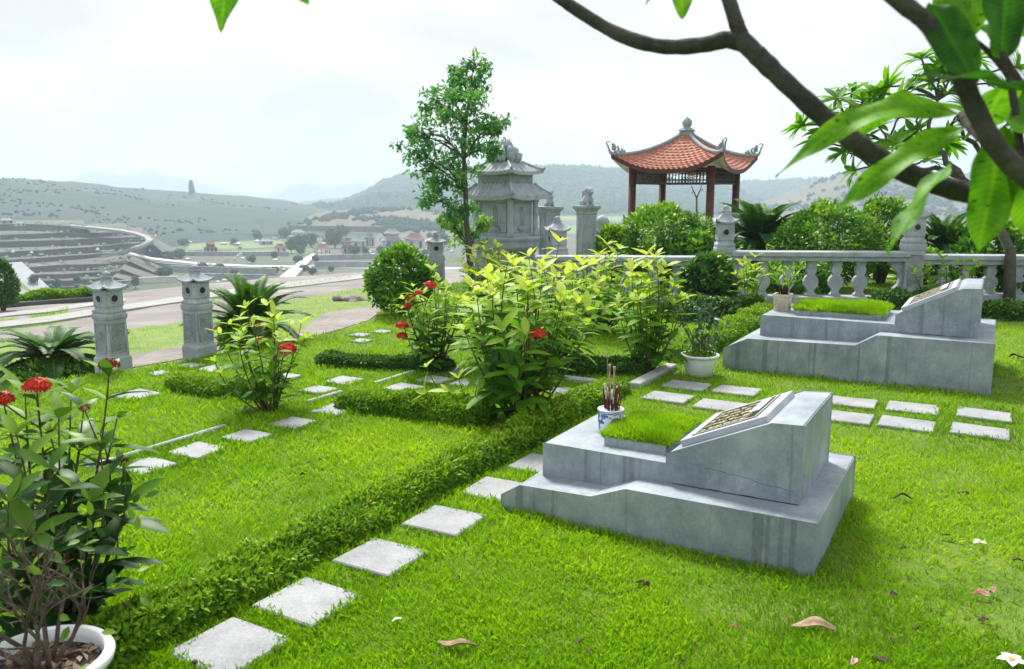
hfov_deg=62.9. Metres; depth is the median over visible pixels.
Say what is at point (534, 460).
stepping stone
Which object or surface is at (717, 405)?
stepping stone
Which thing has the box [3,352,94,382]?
ground cover
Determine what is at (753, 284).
flowering shrub
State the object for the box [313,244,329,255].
gazebo
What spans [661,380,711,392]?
stepping stone
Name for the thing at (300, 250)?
valley tree
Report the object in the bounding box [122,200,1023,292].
valley floor
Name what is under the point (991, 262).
balustrade
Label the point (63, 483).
flowering shrub
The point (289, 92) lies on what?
sky
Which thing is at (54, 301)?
roadside wall
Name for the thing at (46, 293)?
hedge
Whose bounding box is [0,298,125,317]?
gravel track
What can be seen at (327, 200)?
forest hill
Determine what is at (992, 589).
fallen leaf
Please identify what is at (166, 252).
valley tree
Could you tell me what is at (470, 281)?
flowering shrub
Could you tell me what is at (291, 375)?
stepping stone
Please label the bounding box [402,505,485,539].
stepping stone
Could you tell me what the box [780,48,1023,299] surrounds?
frangipani tree
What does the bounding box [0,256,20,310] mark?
tree
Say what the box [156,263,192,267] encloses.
boundary wall
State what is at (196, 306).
lantern pillar
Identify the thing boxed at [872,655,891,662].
fallen leaf
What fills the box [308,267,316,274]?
valley tree
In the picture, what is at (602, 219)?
ball finial post
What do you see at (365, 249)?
valley tree
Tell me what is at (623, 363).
hedge
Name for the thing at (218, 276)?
boundary wall
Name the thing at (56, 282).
valley tree
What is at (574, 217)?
rice field
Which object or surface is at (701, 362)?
potted plant
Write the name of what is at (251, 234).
boundary wall
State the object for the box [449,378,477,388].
stepping stone
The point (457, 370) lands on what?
stepping stone
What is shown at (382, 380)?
kerb
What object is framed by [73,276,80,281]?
valley tree
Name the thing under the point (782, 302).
incense pot
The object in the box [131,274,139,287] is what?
valley tree
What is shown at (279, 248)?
house
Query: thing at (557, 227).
lantern pillar
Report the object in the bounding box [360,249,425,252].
boundary wall
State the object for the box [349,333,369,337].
stepping stone
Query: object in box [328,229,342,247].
valley tree
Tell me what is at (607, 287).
flowering shrub
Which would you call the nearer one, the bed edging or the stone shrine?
the bed edging
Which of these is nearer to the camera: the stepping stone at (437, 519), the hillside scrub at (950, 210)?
the stepping stone at (437, 519)
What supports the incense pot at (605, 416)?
on the grave at (770, 481)
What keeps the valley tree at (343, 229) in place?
on the valley floor
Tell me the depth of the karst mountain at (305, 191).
3389.01 m
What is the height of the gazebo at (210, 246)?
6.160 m
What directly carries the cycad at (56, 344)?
in the bed edging
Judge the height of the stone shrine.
2.594 m
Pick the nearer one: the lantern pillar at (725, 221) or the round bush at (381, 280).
the round bush at (381, 280)
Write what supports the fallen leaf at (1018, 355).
on the lawn at (970, 552)
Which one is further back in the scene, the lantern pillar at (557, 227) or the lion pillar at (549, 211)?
the lion pillar at (549, 211)
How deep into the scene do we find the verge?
20.84 m
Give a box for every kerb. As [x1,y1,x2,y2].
[86,424,226,470]
[307,390,342,403]
[374,370,415,384]
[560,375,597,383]
[629,363,676,388]
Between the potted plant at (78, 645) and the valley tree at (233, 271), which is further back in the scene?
the valley tree at (233, 271)
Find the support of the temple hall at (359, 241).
on the valley floor
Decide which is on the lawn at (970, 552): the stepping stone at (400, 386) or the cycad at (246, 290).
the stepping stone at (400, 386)
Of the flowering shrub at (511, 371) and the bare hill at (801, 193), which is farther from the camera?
the bare hill at (801, 193)
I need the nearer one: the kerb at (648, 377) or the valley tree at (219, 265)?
the kerb at (648, 377)
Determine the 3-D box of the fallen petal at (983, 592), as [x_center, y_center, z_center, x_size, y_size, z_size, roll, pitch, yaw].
[1.926,1.059,3.433,0.068,0.025,0.028,2,7,13]
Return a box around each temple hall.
[290,229,304,239]
[340,238,353,254]
[351,236,366,248]
[380,229,402,248]
[403,233,425,248]
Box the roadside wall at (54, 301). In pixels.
[6,297,92,307]
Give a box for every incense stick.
[608,364,610,386]
[611,389,612,410]
[613,366,615,408]
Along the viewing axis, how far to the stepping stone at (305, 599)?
3.38 m
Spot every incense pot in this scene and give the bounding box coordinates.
[597,405,623,430]
[772,292,792,311]
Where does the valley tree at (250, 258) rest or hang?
on the valley floor
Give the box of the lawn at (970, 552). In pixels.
[0,244,1023,668]
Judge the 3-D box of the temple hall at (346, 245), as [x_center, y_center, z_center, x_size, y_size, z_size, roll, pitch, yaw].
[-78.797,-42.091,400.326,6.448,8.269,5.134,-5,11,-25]
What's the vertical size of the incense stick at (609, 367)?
0.264 m
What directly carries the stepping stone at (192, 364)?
on the lawn at (970, 552)
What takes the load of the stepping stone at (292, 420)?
on the lawn at (970, 552)
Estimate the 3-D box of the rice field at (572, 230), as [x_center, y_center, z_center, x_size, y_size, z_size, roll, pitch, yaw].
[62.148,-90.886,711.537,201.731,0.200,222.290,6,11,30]
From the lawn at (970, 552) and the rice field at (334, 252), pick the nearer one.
the lawn at (970, 552)
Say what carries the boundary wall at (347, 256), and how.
on the valley floor
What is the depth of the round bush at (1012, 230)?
13.05 m
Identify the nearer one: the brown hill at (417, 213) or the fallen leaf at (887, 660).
the fallen leaf at (887, 660)
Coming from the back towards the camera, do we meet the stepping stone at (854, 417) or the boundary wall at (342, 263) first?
the boundary wall at (342, 263)
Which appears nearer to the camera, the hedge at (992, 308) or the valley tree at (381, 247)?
the hedge at (992, 308)
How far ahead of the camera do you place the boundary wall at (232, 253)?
395.15 m
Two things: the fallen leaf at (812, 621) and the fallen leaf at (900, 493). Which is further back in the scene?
the fallen leaf at (900, 493)
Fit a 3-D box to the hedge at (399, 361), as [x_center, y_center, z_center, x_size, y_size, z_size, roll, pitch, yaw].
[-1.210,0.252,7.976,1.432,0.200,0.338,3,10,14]
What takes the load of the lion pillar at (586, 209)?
on the lawn at (970, 552)
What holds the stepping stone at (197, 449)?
on the lawn at (970, 552)
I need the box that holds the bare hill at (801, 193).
[738,168,1011,227]
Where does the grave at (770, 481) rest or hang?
on the lawn at (970, 552)
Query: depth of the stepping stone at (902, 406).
6.42 m
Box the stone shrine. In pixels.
[457,138,552,290]
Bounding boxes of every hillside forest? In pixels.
[308,163,768,214]
[728,171,969,199]
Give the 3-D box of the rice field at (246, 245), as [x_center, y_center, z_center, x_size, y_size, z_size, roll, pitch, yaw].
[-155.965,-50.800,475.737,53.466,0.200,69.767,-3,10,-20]
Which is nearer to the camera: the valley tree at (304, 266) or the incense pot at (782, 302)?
the incense pot at (782, 302)
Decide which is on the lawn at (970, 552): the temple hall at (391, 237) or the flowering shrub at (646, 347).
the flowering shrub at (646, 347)
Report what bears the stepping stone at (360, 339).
on the lawn at (970, 552)
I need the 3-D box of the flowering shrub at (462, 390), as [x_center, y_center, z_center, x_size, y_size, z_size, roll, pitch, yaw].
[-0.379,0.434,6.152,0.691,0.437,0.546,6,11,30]
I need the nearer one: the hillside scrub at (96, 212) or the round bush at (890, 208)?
the round bush at (890, 208)
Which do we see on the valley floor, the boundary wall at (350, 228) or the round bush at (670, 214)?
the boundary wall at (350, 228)
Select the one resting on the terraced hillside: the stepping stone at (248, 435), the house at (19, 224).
the house at (19, 224)
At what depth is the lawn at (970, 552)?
4.08 m
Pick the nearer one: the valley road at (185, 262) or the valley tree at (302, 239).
the valley road at (185, 262)
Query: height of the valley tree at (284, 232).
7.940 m
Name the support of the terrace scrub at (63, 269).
on the terraced hillside
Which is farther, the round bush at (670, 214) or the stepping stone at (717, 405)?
the round bush at (670, 214)
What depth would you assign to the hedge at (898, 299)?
11.67 m
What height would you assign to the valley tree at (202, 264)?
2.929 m
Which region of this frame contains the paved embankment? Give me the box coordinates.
[0,262,48,296]
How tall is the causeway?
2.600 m
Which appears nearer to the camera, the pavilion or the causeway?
the pavilion
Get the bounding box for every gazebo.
[202,241,218,251]
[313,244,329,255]
[317,232,325,240]
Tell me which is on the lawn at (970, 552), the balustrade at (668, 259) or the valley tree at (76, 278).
the balustrade at (668, 259)
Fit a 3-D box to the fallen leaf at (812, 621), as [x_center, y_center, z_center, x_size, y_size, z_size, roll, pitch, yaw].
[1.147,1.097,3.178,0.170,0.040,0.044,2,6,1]
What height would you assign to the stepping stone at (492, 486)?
0.062 m
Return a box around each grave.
[501,390,855,576]
[722,278,996,395]
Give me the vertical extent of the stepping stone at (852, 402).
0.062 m
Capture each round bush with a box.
[362,240,443,316]
[593,221,630,282]
[614,199,715,285]
[658,227,715,280]
[675,248,740,305]
[745,261,843,294]
[765,197,889,286]
[850,193,909,283]
[895,244,959,288]
[938,219,1023,291]
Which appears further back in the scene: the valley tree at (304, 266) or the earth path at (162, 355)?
the valley tree at (304, 266)
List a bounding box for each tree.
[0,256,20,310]
[28,274,38,282]
[50,278,61,288]
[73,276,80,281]
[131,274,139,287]
[155,267,173,275]
[158,251,174,258]
[161,254,172,259]
[172,248,185,257]
[177,238,189,244]
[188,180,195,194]
[197,262,208,265]
[209,0,1023,256]
[213,263,225,266]
[229,269,238,273]
[230,238,237,243]
[245,255,255,261]
[252,231,262,238]
[270,251,277,258]
[277,227,291,237]
[284,237,296,252]
[293,232,309,245]
[293,255,302,261]
[297,247,304,253]
[298,264,308,270]
[305,233,317,246]
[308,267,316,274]
[312,254,319,260]
[325,227,332,238]
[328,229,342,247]
[334,224,348,236]
[348,245,360,253]
[361,246,368,253]
[376,245,385,252]
[388,45,515,294]
[437,228,445,234]
[439,232,450,246]
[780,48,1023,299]
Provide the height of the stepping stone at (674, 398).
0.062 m
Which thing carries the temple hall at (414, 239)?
on the valley floor
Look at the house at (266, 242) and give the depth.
475.53 m
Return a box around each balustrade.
[535,255,694,301]
[732,250,910,303]
[923,254,1023,302]
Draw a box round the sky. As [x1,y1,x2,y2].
[0,0,1023,196]
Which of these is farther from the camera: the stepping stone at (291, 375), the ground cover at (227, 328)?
the ground cover at (227, 328)
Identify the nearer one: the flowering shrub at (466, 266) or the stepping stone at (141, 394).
the stepping stone at (141, 394)
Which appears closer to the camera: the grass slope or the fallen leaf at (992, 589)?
the fallen leaf at (992, 589)
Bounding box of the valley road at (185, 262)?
[126,252,461,269]
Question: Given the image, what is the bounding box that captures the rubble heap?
[332,294,367,301]
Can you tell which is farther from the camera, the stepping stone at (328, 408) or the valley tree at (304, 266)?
the valley tree at (304, 266)
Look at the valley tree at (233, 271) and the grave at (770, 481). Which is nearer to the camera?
the grave at (770, 481)
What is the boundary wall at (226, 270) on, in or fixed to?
on the valley floor
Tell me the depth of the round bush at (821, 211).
13.78 m
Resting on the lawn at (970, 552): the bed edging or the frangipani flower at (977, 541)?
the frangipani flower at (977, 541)
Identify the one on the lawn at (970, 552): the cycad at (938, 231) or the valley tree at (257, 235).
the cycad at (938, 231)
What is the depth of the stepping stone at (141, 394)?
6.83 m
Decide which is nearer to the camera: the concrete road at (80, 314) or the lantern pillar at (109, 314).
the lantern pillar at (109, 314)
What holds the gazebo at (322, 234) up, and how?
on the valley floor
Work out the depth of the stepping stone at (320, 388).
7.01 m
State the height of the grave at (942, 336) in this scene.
0.937 m
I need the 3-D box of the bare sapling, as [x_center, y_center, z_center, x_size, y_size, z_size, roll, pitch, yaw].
[4.317,-2.647,19.776,0.375,1.991,0.057,2,10,12]
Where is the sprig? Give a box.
[768,264,801,292]
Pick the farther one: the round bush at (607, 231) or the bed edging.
the round bush at (607, 231)
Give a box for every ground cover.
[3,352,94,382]
[214,308,282,352]
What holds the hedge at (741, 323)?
on the lawn at (970, 552)
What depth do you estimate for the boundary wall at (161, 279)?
278.00 m
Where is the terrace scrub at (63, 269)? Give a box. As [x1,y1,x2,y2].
[0,221,142,285]
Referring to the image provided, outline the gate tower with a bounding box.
[363,232,375,247]
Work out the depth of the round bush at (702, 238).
13.95 m
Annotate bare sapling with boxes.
[688,181,703,211]
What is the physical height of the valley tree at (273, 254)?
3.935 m
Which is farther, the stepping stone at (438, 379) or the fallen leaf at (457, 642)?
the stepping stone at (438, 379)
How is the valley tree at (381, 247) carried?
on the valley floor
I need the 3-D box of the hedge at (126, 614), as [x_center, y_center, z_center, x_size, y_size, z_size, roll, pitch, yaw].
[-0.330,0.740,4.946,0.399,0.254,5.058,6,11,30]
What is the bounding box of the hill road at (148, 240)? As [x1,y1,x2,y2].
[70,224,152,257]
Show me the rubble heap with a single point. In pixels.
(353, 298)
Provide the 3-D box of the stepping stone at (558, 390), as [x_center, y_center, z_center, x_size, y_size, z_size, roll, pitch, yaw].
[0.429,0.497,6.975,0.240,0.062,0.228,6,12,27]
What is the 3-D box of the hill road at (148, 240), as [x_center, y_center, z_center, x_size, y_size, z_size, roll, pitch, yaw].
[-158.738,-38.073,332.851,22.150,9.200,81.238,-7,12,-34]
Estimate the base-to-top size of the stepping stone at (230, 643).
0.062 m
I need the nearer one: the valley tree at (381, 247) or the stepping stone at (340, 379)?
the stepping stone at (340, 379)
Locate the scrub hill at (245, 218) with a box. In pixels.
[0,178,378,249]
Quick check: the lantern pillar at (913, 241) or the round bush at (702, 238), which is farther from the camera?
the round bush at (702, 238)
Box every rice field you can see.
[186,241,284,249]
[218,248,310,253]
[318,251,378,259]
[538,216,657,220]
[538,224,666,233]
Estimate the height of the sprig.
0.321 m
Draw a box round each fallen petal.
[850,656,857,664]
[973,589,990,596]
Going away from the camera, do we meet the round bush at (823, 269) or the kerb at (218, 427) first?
the kerb at (218, 427)
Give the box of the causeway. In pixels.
[280,253,315,276]
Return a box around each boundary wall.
[95,280,131,284]
[138,276,177,282]
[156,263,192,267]
[171,265,276,274]
[185,252,288,255]
[203,273,266,279]
[219,233,279,235]
[288,225,393,232]
[314,261,372,266]
[319,254,378,259]
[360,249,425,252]
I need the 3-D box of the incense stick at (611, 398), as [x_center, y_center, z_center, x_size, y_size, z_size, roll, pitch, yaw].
[0.546,0.369,4.577,0.010,0.145,0.027,0,10,2]
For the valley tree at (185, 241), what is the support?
on the valley floor
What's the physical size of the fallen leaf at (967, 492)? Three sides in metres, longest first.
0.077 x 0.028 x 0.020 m
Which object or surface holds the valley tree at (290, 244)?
on the valley floor
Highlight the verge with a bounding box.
[0,267,537,377]
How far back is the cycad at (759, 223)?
15.10 m
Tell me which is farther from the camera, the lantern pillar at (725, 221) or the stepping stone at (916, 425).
the lantern pillar at (725, 221)
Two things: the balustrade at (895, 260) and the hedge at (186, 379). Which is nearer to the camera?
the hedge at (186, 379)
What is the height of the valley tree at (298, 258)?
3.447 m
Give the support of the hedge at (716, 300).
on the lawn at (970, 552)
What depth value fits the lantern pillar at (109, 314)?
7.88 m
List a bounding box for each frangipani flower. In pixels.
[973,539,985,542]
[997,652,1023,666]
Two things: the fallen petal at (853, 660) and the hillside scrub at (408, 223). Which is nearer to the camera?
the fallen petal at (853, 660)
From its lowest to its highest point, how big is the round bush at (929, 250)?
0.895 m
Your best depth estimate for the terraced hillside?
318.64 m
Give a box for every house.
[0,218,14,223]
[14,222,25,225]
[257,239,274,244]
[274,244,285,251]
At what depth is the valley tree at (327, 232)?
490.34 m
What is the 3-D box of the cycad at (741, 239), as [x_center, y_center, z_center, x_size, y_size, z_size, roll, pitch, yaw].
[3.415,-1.478,15.168,1.778,1.230,1.798,6,11,30]
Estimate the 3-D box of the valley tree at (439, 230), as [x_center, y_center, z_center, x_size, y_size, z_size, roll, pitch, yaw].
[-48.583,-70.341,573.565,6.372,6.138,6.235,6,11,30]
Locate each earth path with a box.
[132,338,221,367]
[295,304,380,335]
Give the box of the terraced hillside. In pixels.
[0,220,178,289]
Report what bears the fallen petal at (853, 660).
on the lawn at (970, 552)
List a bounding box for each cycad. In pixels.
[0,325,95,380]
[179,272,313,338]
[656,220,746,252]
[701,199,818,269]
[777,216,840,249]
[881,213,996,253]
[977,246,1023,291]
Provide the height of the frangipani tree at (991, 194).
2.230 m
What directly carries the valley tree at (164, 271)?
on the valley floor
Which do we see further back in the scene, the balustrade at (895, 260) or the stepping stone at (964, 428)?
the balustrade at (895, 260)
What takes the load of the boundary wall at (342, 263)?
on the valley floor
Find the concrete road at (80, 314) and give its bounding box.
[0,274,363,328]
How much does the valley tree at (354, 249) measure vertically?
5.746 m
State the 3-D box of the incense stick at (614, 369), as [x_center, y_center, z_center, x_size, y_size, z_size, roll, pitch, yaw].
[0.563,0.301,4.630,0.013,0.254,0.016,6,11,30]
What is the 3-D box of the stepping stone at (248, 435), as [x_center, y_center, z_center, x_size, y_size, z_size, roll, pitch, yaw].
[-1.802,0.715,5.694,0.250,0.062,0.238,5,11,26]
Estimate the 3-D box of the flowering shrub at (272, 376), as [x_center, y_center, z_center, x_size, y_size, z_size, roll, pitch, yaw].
[-1.885,0.150,6.364,0.810,0.901,0.859,6,11,30]
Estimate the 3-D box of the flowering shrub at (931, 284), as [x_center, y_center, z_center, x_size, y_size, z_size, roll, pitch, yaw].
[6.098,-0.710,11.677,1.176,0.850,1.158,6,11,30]
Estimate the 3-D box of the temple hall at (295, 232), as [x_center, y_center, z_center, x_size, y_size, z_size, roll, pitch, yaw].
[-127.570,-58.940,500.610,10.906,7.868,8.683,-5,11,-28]
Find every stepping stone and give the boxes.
[110,388,158,401]
[117,457,177,474]
[146,370,170,376]
[169,442,226,459]
[169,617,291,668]
[179,363,202,369]
[198,365,228,372]
[222,429,272,444]
[252,577,362,630]
[269,416,316,430]
[283,373,301,380]
[299,385,336,394]
[310,403,346,416]
[325,376,362,386]
[332,538,428,580]
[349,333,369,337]
[351,338,372,343]
[371,330,392,334]
[381,383,425,389]
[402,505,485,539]
[415,375,453,385]
[444,367,469,374]
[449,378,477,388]
[460,477,520,502]
[508,453,542,473]
[547,387,569,394]
[640,391,695,405]
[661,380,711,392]
[692,398,746,411]
[710,385,762,398]
[831,410,874,426]
[832,395,877,410]
[877,415,935,433]
[885,401,939,416]
[949,422,1009,441]
[956,406,1011,423]
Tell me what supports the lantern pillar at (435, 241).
on the lawn at (970, 552)
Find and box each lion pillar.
[538,194,563,285]
[572,187,600,282]
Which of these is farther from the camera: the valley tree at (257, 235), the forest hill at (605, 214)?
the forest hill at (605, 214)
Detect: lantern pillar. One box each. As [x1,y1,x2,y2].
[85,271,132,373]
[175,264,216,359]
[424,232,446,286]
[544,216,570,293]
[712,205,738,266]
[899,210,932,291]
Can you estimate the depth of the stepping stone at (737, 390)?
6.97 m
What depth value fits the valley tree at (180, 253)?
379.00 m
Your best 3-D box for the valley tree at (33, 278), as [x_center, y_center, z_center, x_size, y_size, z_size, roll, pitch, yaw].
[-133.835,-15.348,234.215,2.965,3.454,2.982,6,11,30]
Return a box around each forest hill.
[280,174,731,216]
[296,197,344,204]
[746,180,814,187]
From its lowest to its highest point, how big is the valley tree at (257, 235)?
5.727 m
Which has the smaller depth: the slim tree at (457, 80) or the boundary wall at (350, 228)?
the slim tree at (457, 80)
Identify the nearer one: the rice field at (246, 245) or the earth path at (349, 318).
the earth path at (349, 318)
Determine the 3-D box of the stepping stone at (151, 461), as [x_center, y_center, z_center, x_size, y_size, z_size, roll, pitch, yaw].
[-2.214,0.820,5.073,0.270,0.062,0.257,5,11,33]
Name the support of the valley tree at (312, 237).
on the valley floor
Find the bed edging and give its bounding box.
[0,366,97,385]
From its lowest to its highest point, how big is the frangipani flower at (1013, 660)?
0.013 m
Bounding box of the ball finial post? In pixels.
[596,215,611,251]
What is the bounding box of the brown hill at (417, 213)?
[291,209,472,233]
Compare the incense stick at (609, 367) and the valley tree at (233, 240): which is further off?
the valley tree at (233, 240)
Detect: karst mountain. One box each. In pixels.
[69,168,247,195]
[260,183,373,199]
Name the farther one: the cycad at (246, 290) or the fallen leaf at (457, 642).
the cycad at (246, 290)
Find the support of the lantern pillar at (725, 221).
on the lawn at (970, 552)
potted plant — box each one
[0,482,159,668]
[664,298,733,376]
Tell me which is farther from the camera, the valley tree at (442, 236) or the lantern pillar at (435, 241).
the valley tree at (442, 236)
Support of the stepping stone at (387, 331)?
on the lawn at (970, 552)
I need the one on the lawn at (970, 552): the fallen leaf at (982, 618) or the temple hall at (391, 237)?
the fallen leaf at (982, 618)
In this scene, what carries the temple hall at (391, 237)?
on the valley floor
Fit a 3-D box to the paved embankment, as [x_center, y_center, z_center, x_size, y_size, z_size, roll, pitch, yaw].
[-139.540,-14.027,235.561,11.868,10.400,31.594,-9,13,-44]
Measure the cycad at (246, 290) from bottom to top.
1.039 m
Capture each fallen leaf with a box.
[438,638,476,646]
[791,616,835,629]
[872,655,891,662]
[891,492,912,498]
[956,491,969,494]
[977,616,988,620]
[988,586,996,594]
[1009,353,1023,357]
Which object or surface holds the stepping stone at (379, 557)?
on the lawn at (970, 552)
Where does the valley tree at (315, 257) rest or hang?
on the valley floor
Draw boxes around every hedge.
[18,286,92,300]
[72,376,632,668]
[162,368,278,401]
[313,348,456,372]
[332,386,499,427]
[535,352,652,376]
[659,290,766,322]
[661,301,773,361]
[867,287,928,309]
[981,297,1023,321]
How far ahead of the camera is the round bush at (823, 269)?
13.10 m
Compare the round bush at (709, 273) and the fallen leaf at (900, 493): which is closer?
the fallen leaf at (900, 493)
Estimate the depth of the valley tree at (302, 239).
426.92 m
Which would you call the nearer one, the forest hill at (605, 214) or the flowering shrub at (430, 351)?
the flowering shrub at (430, 351)
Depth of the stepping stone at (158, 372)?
7.67 m
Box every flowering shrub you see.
[0,357,170,641]
[204,297,312,411]
[392,263,470,368]
[415,359,495,419]
[438,249,543,361]
[443,247,603,419]
[453,239,523,312]
[488,230,615,366]
[547,235,651,333]
[607,244,696,369]
[728,251,767,307]
[905,252,994,294]
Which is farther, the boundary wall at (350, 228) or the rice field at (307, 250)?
the boundary wall at (350, 228)
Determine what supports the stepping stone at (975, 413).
on the lawn at (970, 552)
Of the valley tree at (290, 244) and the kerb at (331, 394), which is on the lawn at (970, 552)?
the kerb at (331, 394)
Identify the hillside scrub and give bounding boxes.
[0,177,329,235]
[297,205,538,232]
[766,166,1010,219]
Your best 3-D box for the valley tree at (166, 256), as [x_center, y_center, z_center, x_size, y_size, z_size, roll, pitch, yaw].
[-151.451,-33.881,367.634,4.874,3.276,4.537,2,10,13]
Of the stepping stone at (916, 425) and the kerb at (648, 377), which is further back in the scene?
the kerb at (648, 377)
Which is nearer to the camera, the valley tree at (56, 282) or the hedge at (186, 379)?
the hedge at (186, 379)
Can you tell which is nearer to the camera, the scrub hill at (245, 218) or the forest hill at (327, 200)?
the scrub hill at (245, 218)
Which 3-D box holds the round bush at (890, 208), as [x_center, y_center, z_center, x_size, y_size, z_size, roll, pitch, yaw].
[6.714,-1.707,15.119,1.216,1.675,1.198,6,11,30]
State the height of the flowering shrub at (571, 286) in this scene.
1.322 m
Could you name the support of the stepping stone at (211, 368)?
on the lawn at (970, 552)
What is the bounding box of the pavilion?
[606,116,763,254]

